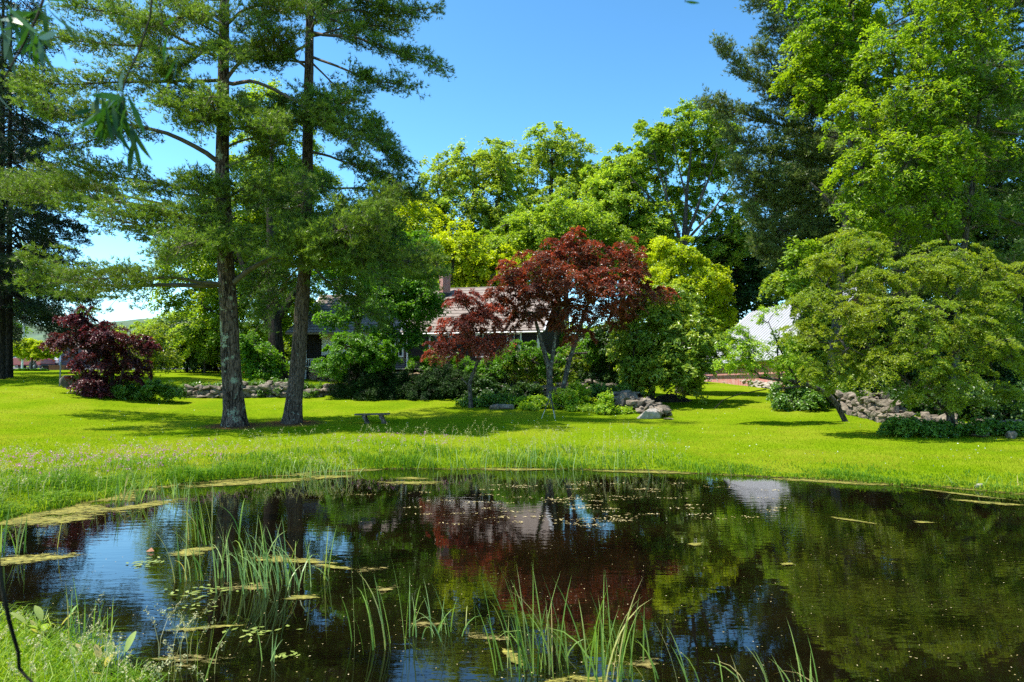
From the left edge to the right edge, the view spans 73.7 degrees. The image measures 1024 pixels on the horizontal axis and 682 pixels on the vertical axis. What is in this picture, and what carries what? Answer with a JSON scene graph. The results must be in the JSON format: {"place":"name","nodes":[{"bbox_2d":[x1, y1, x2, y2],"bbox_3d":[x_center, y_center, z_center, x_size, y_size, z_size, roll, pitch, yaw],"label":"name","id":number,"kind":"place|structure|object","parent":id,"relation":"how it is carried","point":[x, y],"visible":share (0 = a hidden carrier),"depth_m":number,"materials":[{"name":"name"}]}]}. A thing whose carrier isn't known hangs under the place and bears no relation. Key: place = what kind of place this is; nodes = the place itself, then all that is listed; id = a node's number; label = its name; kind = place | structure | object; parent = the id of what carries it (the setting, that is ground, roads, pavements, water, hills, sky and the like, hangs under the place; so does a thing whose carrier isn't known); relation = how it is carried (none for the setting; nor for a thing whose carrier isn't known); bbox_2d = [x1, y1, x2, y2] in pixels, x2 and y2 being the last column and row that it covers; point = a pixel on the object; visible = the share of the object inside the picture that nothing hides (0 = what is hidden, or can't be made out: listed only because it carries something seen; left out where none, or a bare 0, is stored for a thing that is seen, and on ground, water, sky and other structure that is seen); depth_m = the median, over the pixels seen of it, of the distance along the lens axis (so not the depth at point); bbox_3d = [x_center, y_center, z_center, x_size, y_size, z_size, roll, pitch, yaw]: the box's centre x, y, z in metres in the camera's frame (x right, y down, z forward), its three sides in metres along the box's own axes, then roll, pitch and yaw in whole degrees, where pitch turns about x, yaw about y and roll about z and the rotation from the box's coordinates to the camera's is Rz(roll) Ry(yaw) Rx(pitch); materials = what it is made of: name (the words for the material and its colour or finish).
{"place":"outdoors","nodes":[
{"label":"outdoors","id":0,"kind":"place"},
{"bbox_2d":[0,0,89,77],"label":"willow branch","id":1,"kind":"object","parent":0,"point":[27,30],"visible":1,"depth_m":1.45,"materials":[{"name":"green plant"}]},
{"bbox_2d":[13,367,200,369],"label":"driveway","id":2,"kind":"structure","parent":0,"point":[71,369],"depth_m":74.65,"materials":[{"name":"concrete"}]},
{"bbox_2d":[13,356,54,368],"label":"parked suv","id":3,"kind":"object","parent":2,"relation":"on","point":[44,363],"visible":0.42,"depth_m":71.16,"materials":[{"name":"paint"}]},
{"bbox_2d":[70,0,152,156],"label":"willow branch","id":4,"kind":"object","parent":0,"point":[110,117],"visible":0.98,"depth_m":1.52,"materials":[{"name":"green plant"}]},
{"bbox_2d":[123,108,151,174],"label":"willow branch","id":5,"kind":"object","parent":4,"relation":"attached to","point":[134,139],"visible":0.92,"depth_m":1.53,"materials":[{"name":"green plant"}]},
{"bbox_2d":[13,317,582,362],"bbox_3d":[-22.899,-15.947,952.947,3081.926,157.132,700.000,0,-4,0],"label":"hills","id":6,"kind":"structure","parent":0,"point":[38,337],"depth_m":941.33,"materials":[{"name":"green plant"}]},
{"bbox_2d":[0,468,1023,681],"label":"pond water","id":7,"kind":"structure","parent":0,"point":[938,588],"depth_m":7.13,"materials":[{"name":"liquid"}]},
{"bbox_2d":[0,506,63,553],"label":"reed clump","id":8,"kind":"object","parent":7,"relation":"in","point":[17,540],"visible":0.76,"depth_m":8.16,"materials":[{"name":"green plant"}]},
{"bbox_2d":[1,552,79,565],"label":"algae mat","id":9,"kind":"object","parent":7,"relation":"on","point":[18,559],"visible":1,"depth_m":7.83,"materials":[{"name":"plant"}]},
{"bbox_2d":[4,513,105,526],"bbox_3d":[-6.807,2.645,10.147,1.730,0.001,1.580,0,-4,0],"label":"algae mat","id":10,"kind":"object","parent":7,"relation":"on","point":[55,520],"visible":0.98,"depth_m":10.03,"materials":[{"name":"green plant"}]},
{"bbox_2d":[0,488,154,525],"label":"algae mat","id":11,"kind":"object","parent":7,"relation":"on","point":[80,507],"visible":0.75,"depth_m":10.83,"materials":[{"name":"plant"}]},
{"bbox_2d":[65,466,177,505],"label":"reed clump","id":12,"kind":"object","parent":7,"relation":"in","point":[137,498],"visible":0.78,"depth_m":11.61,"materials":[{"name":"green plant"}]},
{"bbox_2d":[155,527,230,582],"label":"reed clump","id":13,"kind":"object","parent":7,"relation":"in","point":[199,566],"visible":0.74,"depth_m":6.99,"materials":[{"name":"green plant"}]},
{"bbox_2d":[172,473,249,544],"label":"reed clump","id":14,"kind":"object","parent":7,"relation":"in","point":[188,515],"visible":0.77,"depth_m":8.80,"materials":[{"name":"green plant"}]},
{"bbox_2d":[185,515,284,581],"bbox_3d":[-2.874,2.202,7.268,0.783,0.830,0.894,-1,-4,18],"label":"reed clump","id":15,"kind":"object","parent":7,"relation":"in","point":[264,559],"visible":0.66,"depth_m":7.10,"materials":[{"name":"green plant"}]},
{"bbox_2d":[169,477,325,489],"bbox_3d":[-5.316,2.893,14.053,4.401,0.001,1.271,2,-4,-27],"label":"algae mat","id":16,"kind":"object","parent":7,"relation":"on","point":[263,481],"visible":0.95,"depth_m":13.91,"materials":[{"name":"green plant"}]},
{"bbox_2d":[208,520,318,596],"bbox_3d":[-2.419,2.154,6.648,1.024,0.847,0.722,1,-4,-11],"label":"reed clump","id":17,"kind":"object","parent":7,"relation":"in","point":[265,586],"visible":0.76,"depth_m":6.68,"materials":[{"name":"green plant"}]},
{"bbox_2d":[262,525,335,584],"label":"reed clump","id":18,"kind":"object","parent":7,"relation":"in","point":[306,560],"visible":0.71,"depth_m":7.05,"materials":[{"name":"green plant"}]},
{"bbox_2d":[261,451,364,481],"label":"reed clump","id":19,"kind":"object","parent":7,"relation":"in","point":[320,471],"visible":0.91,"depth_m":14.90,"materials":[{"name":"green plant"}]},
{"bbox_2d":[342,557,409,651],"bbox_3d":[-1.063,2.058,5.236,0.546,0.858,0.478,0,-4,0],"label":"reed clump","id":20,"kind":"object","parent":7,"relation":"in","point":[371,626],"visible":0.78,"depth_m":5.26,"materials":[{"name":"green plant"}]},
{"bbox_2d":[409,574,445,641],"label":"reed clump","id":21,"kind":"object","parent":7,"relation":"in","point":[430,617],"visible":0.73,"depth_m":5.44,"materials":[{"name":"green plant"}]},
{"bbox_2d":[24,477,1023,680],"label":"floating debris","id":22,"kind":"object","parent":7,"relation":"on","point":[584,525],"visible":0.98,"depth_m":10.36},
{"bbox_2d":[478,565,570,681],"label":"reed clump","id":23,"kind":"object","parent":7,"relation":"in","point":[524,653],"visible":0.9,"depth_m":4.81,"materials":[{"name":"green plant"}]},
{"bbox_2d":[542,573,647,681],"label":"reed clump","id":24,"kind":"object","parent":7,"relation":"in","point":[620,669],"visible":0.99,"depth_m":4.63,"materials":[{"name":"green plant"}]},
{"bbox_2d":[0,366,1023,681],"bbox_3d":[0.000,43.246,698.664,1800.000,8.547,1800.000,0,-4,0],"label":"ground","id":25,"kind":"structure","parent":0,"point":[268,420],"depth_m":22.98,"materials":[{"name":"green plant"}]},
{"bbox_2d":[0,561,33,681],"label":"bare twig","id":26,"kind":"object","parent":25,"relation":"on","point":[9,620],"visible":1,"depth_m":1.27,"materials":[{"name":"brown plant"}]},
{"bbox_2d":[13,337,61,368],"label":"dwarf maple","id":27,"kind":"object","parent":25,"relation":"on","point":[28,350],"visible":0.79,"depth_m":59.44,"materials":[{"name":"green plant"}]},
{"bbox_2d":[10,605,76,641],"bbox_3d":[-3.670,2.209,5.238,0.485,0.263,0.344,0,-4,0],"label":"water plantain","id":28,"kind":"object","parent":25,"relation":"on","point":[38,611],"visible":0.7,"depth_m":5.32,"materials":[{"name":"green plant"}]},
{"bbox_2d":[0,0,97,378],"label":"spruce","id":29,"kind":"object","parent":25,"relation":"on","point":[14,213],"visible":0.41,"depth_m":37.26,"materials":[{"name":"green plant"}]},
{"bbox_2d":[0,70,98,330],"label":"spruce","id":30,"kind":"object","parent":25,"relation":"on","point":[77,242],"visible":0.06,"depth_m":47.89,"materials":[{"name":"green plant"}]},
{"bbox_2d":[0,1,114,377],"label":"spruce","id":31,"kind":"object","parent":25,"relation":"on","point":[23,154],"visible":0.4,"depth_m":38.12,"materials":[{"name":"green plant"}]},
{"bbox_2d":[24,574,118,653],"bbox_3d":[-3.278,2.105,5.090,0.617,0.746,0.438,2,-4,-27],"label":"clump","id":32,"kind":"object","parent":25,"relation":"on","point":[71,631],"visible":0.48,"depth_m":5.07,"materials":[{"name":"green plant"}]},
{"bbox_2d":[0,601,180,681],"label":"bank grass","id":33,"kind":"structure","parent":25,"relation":"on","point":[57,662],"depth_m":4.74,"materials":[{"name":"green plant"}]},
{"bbox_2d":[38,304,163,398],"bbox_3d":[-18.638,0.497,31.118,5.542,4.395,2.932,0,-4,0],"label":"purple smokebush","id":34,"kind":"object","parent":25,"relation":"on","point":[93,342],"visible":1,"depth_m":30.76,"materials":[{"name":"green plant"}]},
{"bbox_2d":[82,631,135,677],"bbox_3d":[-2.745,2.156,4.605,0.246,0.289,0.354,0,-4,0],"label":"water plantain","id":35,"kind":"object","parent":25,"relation":"on","point":[128,643],"visible":0.64,"depth_m":4.66,"materials":[{"name":"green plant"}]},
{"bbox_2d":[0,594,224,681],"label":"grass seed heads","id":36,"kind":"object","parent":25,"relation":"on","point":[80,653],"depth_m":4.35,"materials":[{"name":"green plant"}]},
{"bbox_2d":[105,378,186,401],"bbox_3d":[-16.916,2.272,31.434,3.883,1.132,2.040,0,-4,0],"label":"fern bed","id":37,"kind":"object","parent":25,"relation":"on","point":[164,391],"visible":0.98,"depth_m":31.09,"materials":[{"name":"green plant"}]},
{"bbox_2d":[116,320,184,381],"bbox_3d":[-18.514,0.699,35.010,3.502,3.553,2.730,0,-4,0],"label":"cherry tree","id":38,"kind":"object","parent":25,"relation":"on","point":[148,331],"visible":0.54,"depth_m":34.89,"materials":[{"name":"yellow plant"}]},
{"bbox_2d":[100,308,210,362],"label":"woodland tree","id":39,"kind":"object","parent":25,"relation":"on","point":[172,318],"visible":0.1,"depth_m":61.42,"materials":[{"name":"green plant"}]},
{"bbox_2d":[150,317,220,371],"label":"lilac shrub","id":40,"kind":"object","parent":25,"relation":"on","point":[192,364],"visible":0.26,"depth_m":49.17,"materials":[{"name":"green plant"}]},
{"bbox_2d":[166,312,242,372],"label":"lilac shrub","id":41,"kind":"object","parent":25,"relation":"on","point":[198,341],"visible":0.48,"depth_m":47.40,"materials":[{"name":"green plant"}]},
{"bbox_2d":[0,0,456,426],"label":"white pine","id":42,"kind":"object","parent":25,"relation":"on","point":[216,230],"visible":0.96,"depth_m":23.45,"materials":[{"name":"green plant"}]},
{"bbox_2d":[0,431,466,475],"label":"pink wildflowers","id":43,"kind":"object","parent":25,"relation":"on","point":[76,463],"visible":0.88,"depth_m":14.45,"materials":[{"name":"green plant"}]},
{"bbox_2d":[140,78,345,380],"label":"maple tree","id":44,"kind":"object","parent":25,"relation":"on","point":[203,301],"visible":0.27,"depth_m":43.44,"materials":[{"name":"green plant"}]},
{"bbox_2d":[182,377,323,397],"bbox_3d":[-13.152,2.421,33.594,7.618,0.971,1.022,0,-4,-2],"label":"stone wall","id":45,"kind":"structure","parent":25,"relation":"on","point":[202,391],"depth_m":33.31,"materials":[{"name":"grey stone"}]},
{"bbox_2d":[239,331,289,382],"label":"garden shrub","id":46,"kind":"object","parent":25,"relation":"on","point":[263,364],"visible":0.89,"depth_m":38.08,"materials":[{"name":"green plant"}]},
{"bbox_2d":[227,0,456,423],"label":"white pine","id":47,"kind":"object","parent":25,"relation":"on","point":[377,133],"visible":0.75,"depth_m":25.35,"materials":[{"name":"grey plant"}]},
{"bbox_2d":[0,420,688,506],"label":"grass seed heads","id":48,"kind":"object","parent":25,"relation":"on","point":[298,444],"depth_m":16.00,"materials":[{"name":"green plant"}]},
{"bbox_2d":[309,331,403,397],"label":"dogwood shrub","id":49,"kind":"object","parent":25,"relation":"on","point":[370,351],"visible":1,"depth_m":33.06,"materials":[{"name":"green plant"}]},
{"bbox_2d":[325,356,419,400],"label":"yew shrub","id":50,"kind":"object","parent":25,"relation":"on","point":[379,388],"visible":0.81,"depth_m":33.19,"materials":[{"name":"green plant"}]},
{"bbox_2d":[311,274,441,372],"bbox_3d":[-7.252,-0.546,36.498,7.205,6.577,2.802,0,-4,0],"label":"maple tree","id":51,"kind":"object","parent":25,"relation":"on","point":[411,335],"visible":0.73,"depth_m":36.23,"materials":[{"name":"green plant"}]},
{"bbox_2d":[312,211,450,378],"bbox_3d":[-7.938,-2.498,38.498,8.911,10.285,5.977,-1,-4,14],"label":"maple tree","id":52,"kind":"object","parent":25,"relation":"on","point":[425,304],"visible":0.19,"depth_m":37.58,"materials":[{"name":"green plant"}]},
{"bbox_2d":[385,192,450,293],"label":"lime tree","id":53,"kind":"object","parent":25,"relation":"on","point":[416,215],"visible":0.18,"depth_m":55.40,"materials":[{"name":"green plant"}]},
{"bbox_2d":[285,273,565,379],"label":"house","id":54,"kind":"structure","parent":25,"relation":"on","point":[316,343],"depth_m":44.32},
{"bbox_2d":[393,362,517,401],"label":"evergreen hedge","id":55,"kind":"object","parent":25,"relation":"on","point":[434,384],"visible":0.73,"depth_m":33.21,"materials":[{"name":"green plant"}]},
{"bbox_2d":[421,288,516,407],"bbox_3d":[-1.933,0.324,29.955,4.321,5.343,2.737,0,-4,0],"label":"japanese maple","id":56,"kind":"object","parent":25,"relation":"on","point":[465,324],"visible":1,"depth_m":29.80,"materials":[{"name":"red plant"}]},
{"bbox_2d":[322,378,616,395],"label":"stone wall","id":57,"kind":"structure","parent":25,"relation":"on","point":[326,391],"depth_m":34.64,"materials":[{"name":"grey stone"}]},
{"bbox_2d":[418,135,526,249],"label":"ash tree","id":58,"kind":"object","parent":25,"relation":"on","point":[476,205],"visible":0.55,"depth_m":59.80,"materials":[{"name":"green plant"}]},
{"bbox_2d":[421,217,533,287],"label":"woodland tree","id":59,"kind":"object","parent":25,"relation":"on","point":[465,278],"visible":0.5,"depth_m":51.76,"materials":[{"name":"green plant"}]},
{"bbox_2d":[454,390,518,406],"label":"garden shrub","id":60,"kind":"object","parent":25,"relation":"on","point":[486,400],"visible":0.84,"depth_m":30.01,"materials":[{"name":"green plant"}]},
{"bbox_2d":[437,200,544,286],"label":"woodland tree","id":61,"kind":"object","parent":25,"relation":"on","point":[493,241],"visible":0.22,"depth_m":54.61,"materials":[{"name":"green plant"}]},
{"bbox_2d":[461,376,545,398],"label":"garden shrub","id":62,"kind":"object","parent":25,"relation":"on","point":[487,385],"visible":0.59,"depth_m":32.88,"materials":[{"name":"green plant"}]},
{"bbox_2d":[405,330,608,385],"bbox_3d":[-0.040,1.073,35.282,11.062,3.671,3.310,0,-4,-6],"label":"smoke shrub","id":63,"kind":"object","parent":25,"relation":"on","point":[528,350],"visible":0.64,"depth_m":35.01,"materials":[{"name":"green plant"}]},
{"bbox_2d":[0,439,1023,521],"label":"bank grass","id":64,"kind":"structure","parent":25,"relation":"on","point":[59,497],"depth_m":14.88,"materials":[{"name":"green plant"}]},
{"bbox_2d":[505,393,557,408],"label":"garden shrub","id":65,"kind":"object","parent":25,"relation":"on","point":[536,400],"visible":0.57,"depth_m":29.62,"materials":[{"name":"green plant"}]},
{"bbox_2d":[457,121,615,288],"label":"ash tree","id":66,"kind":"object","parent":25,"relation":"on","point":[555,165],"visible":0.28,"depth_m":65.97,"materials":[{"name":"green plant"}]},
{"bbox_2d":[423,437,663,475],"bbox_3d":[-0.087,2.780,16.591,7.466,0.863,3.093,0,-4,7],"label":"reed clump","id":67,"kind":"object","parent":25,"relation":"on","point":[508,450],"visible":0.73,"depth_m":16.29,"materials":[{"name":"green plant"}]},
{"bbox_2d":[498,343,610,385],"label":"bronze shrub","id":68,"kind":"object","parent":25,"relation":"on","point":[529,373],"visible":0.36,"depth_m":35.41,"materials":[{"name":"green plant"}]},
{"bbox_2d":[548,380,590,409],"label":"garden shrub","id":69,"kind":"object","parent":25,"relation":"on","point":[571,394],"visible":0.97,"depth_m":29.25,"materials":[{"name":"green plant"}]},
{"bbox_2d":[516,400,636,413],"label":"garden shrub","id":70,"kind":"object","parent":25,"relation":"on","point":[584,406],"visible":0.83,"depth_m":28.61,"materials":[{"name":"green plant"}]},
{"bbox_2d":[508,186,653,369],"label":"woodland tree","id":71,"kind":"object","parent":25,"relation":"on","point":[566,220],"visible":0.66,"depth_m":53.64,"materials":[{"name":"green plant"}]},
{"bbox_2d":[481,225,681,400],"bbox_3d":[3.113,-1.204,30.518,9.250,8.348,4.101,0,-4,0],"label":"japanese maple","id":72,"kind":"object","parent":25,"relation":"on","point":[588,282],"visible":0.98,"depth_m":30.70,"materials":[{"name":"red plant"}]},
{"bbox_2d":[593,388,617,414],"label":"garden shrub","id":73,"kind":"object","parent":25,"relation":"on","point":[607,406],"visible":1,"depth_m":27.70,"materials":[{"name":"green plant"}]},
{"bbox_2d":[573,317,645,385],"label":"garden shrub","id":74,"kind":"object","parent":25,"relation":"on","point":[601,374],"visible":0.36,"depth_m":35.62,"materials":[{"name":"green plant"}]},
{"bbox_2d":[583,381,647,403],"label":"garden shrub","id":75,"kind":"object","parent":25,"relation":"on","point":[596,389],"visible":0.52,"depth_m":31.38,"materials":[{"name":"green plant"}]},
{"bbox_2d":[565,165,679,308],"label":"woodland tree","id":76,"kind":"object","parent":25,"relation":"on","point":[647,233],"visible":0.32,"depth_m":57.31,"materials":[{"name":"green plant"}]},
{"bbox_2d":[597,390,671,415],"bbox_3d":[5.241,2.692,29.778,1.668,1.134,6.687,1,-4,-19],"label":"rock pile","id":77,"kind":"object","parent":25,"relation":"on","point":[637,404],"visible":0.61,"depth_m":28.30,"materials":[{"name":"grey stone"}]},
{"bbox_2d":[603,279,733,403],"bbox_3d":[8.257,0.124,32.933,7.719,5.946,5.245,3,-5,-41],"label":"magnolia tree","id":78,"kind":"object","parent":25,"relation":"on","point":[665,357],"visible":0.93,"depth_m":31.22,"materials":[{"name":"green plant"}]},
{"bbox_2d":[579,97,760,276],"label":"oak tree","id":79,"kind":"object","parent":25,"relation":"on","point":[681,134],"visible":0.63,"depth_m":59.24,"materials":[{"name":"green plant"}]},
{"bbox_2d":[642,235,739,392],"bbox_3d":[9.799,-1.491,38.289,5.888,8.964,4.409,0,-4,0],"label":"lime tree","id":80,"kind":"object","parent":25,"relation":"on","point":[714,292],"visible":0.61,"depth_m":37.57,"materials":[{"name":"green plant"}]},
{"bbox_2d":[696,232,798,330],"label":"woodland tree","id":81,"kind":"object","parent":25,"relation":"on","point":[750,280],"visible":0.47,"depth_m":60.90,"materials":[{"name":"green plant"}]},
{"bbox_2d":[711,303,848,421],"bbox_3d":[9.831,0.863,24.662,5.341,4.413,1.937,0,-4,0],"label":"leaning apple tree","id":82,"kind":"object","parent":25,"relation":"on","point":[743,350],"visible":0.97,"depth_m":24.68,"materials":[{"name":"green plant"}]},
{"bbox_2d":[756,268,854,382],"bbox_3d":[14.326,-0.334,32.911,4.503,6.675,3.764,0,-4,0],"label":"viburnum shrub","id":83,"kind":"object","parent":25,"relation":"on","point":[777,286],"visible":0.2,"depth_m":32.57,"materials":[{"name":"green plant"}]},
{"bbox_2d":[765,373,860,411],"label":"shrub","id":84,"kind":"object","parent":25,"relation":"on","point":[804,398],"visible":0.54,"depth_m":28.78,"materials":[{"name":"green plant"}]},
{"bbox_2d":[704,287,933,389],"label":"barn","id":85,"kind":"structure","parent":25,"relation":"on","point":[764,332],"depth_m":48.95,"materials":[{"name":"white metal"}]},
{"bbox_2d":[753,99,889,305],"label":"woodland tree","id":86,"kind":"object","parent":25,"relation":"on","point":[779,299],"visible":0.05,"depth_m":65.40,"materials":[{"name":"green plant"}]},
{"bbox_2d":[691,0,991,369],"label":"white pine","id":87,"kind":"object","parent":25,"relation":"on","point":[797,195],"visible":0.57,"depth_m":35.08,"materials":[{"name":"green plant"}]},
{"bbox_2d":[766,0,928,405],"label":"beech tree","id":88,"kind":"object","parent":25,"relation":"on","point":[849,28],"visible":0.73,"depth_m":31.49,"materials":[{"name":"green plant"}]},
{"bbox_2d":[775,228,1023,426],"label":"hornbeam tree","id":89,"kind":"object","parent":25,"relation":"on","point":[990,291],"visible":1,"depth_m":21.03,"materials":[{"name":"green plant"}]},
{"bbox_2d":[816,72,999,343],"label":"white pine","id":90,"kind":"object","parent":25,"relation":"on","point":[898,265],"visible":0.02,"depth_m":45.68,"materials":[{"name":"green plant"}]},
{"bbox_2d":[838,89,998,368],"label":"woodland tree","id":91,"kind":"object","parent":25,"relation":"on","point":[984,238],"depth_m":60.27,"materials":[{"name":"green plant"}]},
{"bbox_2d":[814,0,1023,379],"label":"hickory tree","id":92,"kind":"object","parent":25,"relation":"on","point":[954,87],"visible":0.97,"depth_m":28.88,"materials":[{"name":"green plant"}]},
{"bbox_2d":[831,1,1023,355],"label":"white pine","id":93,"kind":"object","parent":25,"relation":"on","point":[895,31],"visible":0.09,"depth_m":36.54,"materials":[{"name":"green plant"}]},
{"bbox_2d":[835,390,1021,423],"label":"stone wall","id":94,"kind":"structure","parent":25,"relation":"on","point":[871,406],"depth_m":25.26,"materials":[{"name":"grey stone"}]},
{"bbox_2d":[836,298,1023,396],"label":"bramble thicket","id":95,"kind":"object","parent":25,"relation":"on","point":[1005,375],"visible":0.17,"depth_m":35.07,"materials":[{"name":"green plant"}]},
{"bbox_2d":[846,369,1023,420],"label":"bramble thicket","id":96,"kind":"object","parent":25,"relation":"on","point":[1005,411],"visible":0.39,"depth_m":26.51,"materials":[{"name":"green plant"}]},
{"bbox_2d":[876,413,1023,438],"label":"ivy bed","id":97,"kind":"object","parent":25,"relation":"on","point":[906,427],"visible":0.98,"depth_m":20.80,"materials":[{"name":"green plant"}]},
{"bbox_2d":[890,0,1023,340],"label":"white pine","id":98,"kind":"object","parent":25,"relation":"on","point":[1007,216],"visible":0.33,"depth_m":29.97,"materials":[{"name":"green plant"}]},
{"bbox_2d":[928,95,1023,377],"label":"woodland tree","id":99,"kind":"object","parent":25,"relation":"on","point":[976,217],"visible":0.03,"depth_m":57.97,"materials":[{"name":"green plant"}]},
{"bbox_2d":[939,1,1023,358],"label":"white pine","id":100,"kind":"object","parent":25,"relation":"on","point":[1005,189],"visible":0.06,"depth_m":38.26,"materials":[{"name":"green plant"}]},
{"bbox_2d":[992,156,1023,368],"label":"woodland tree","id":101,"kind":"object","parent":25,"relation":"on","point":[1006,246],"visible":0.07,"depth_m":55.87,"materials":[{"name":"green plant"}]},
{"bbox_2d":[0,0,1023,333],"label":"sky","id":102,"kind":"structure","parent":0,"point":[597,68],"materials":[{"name":"blue"}]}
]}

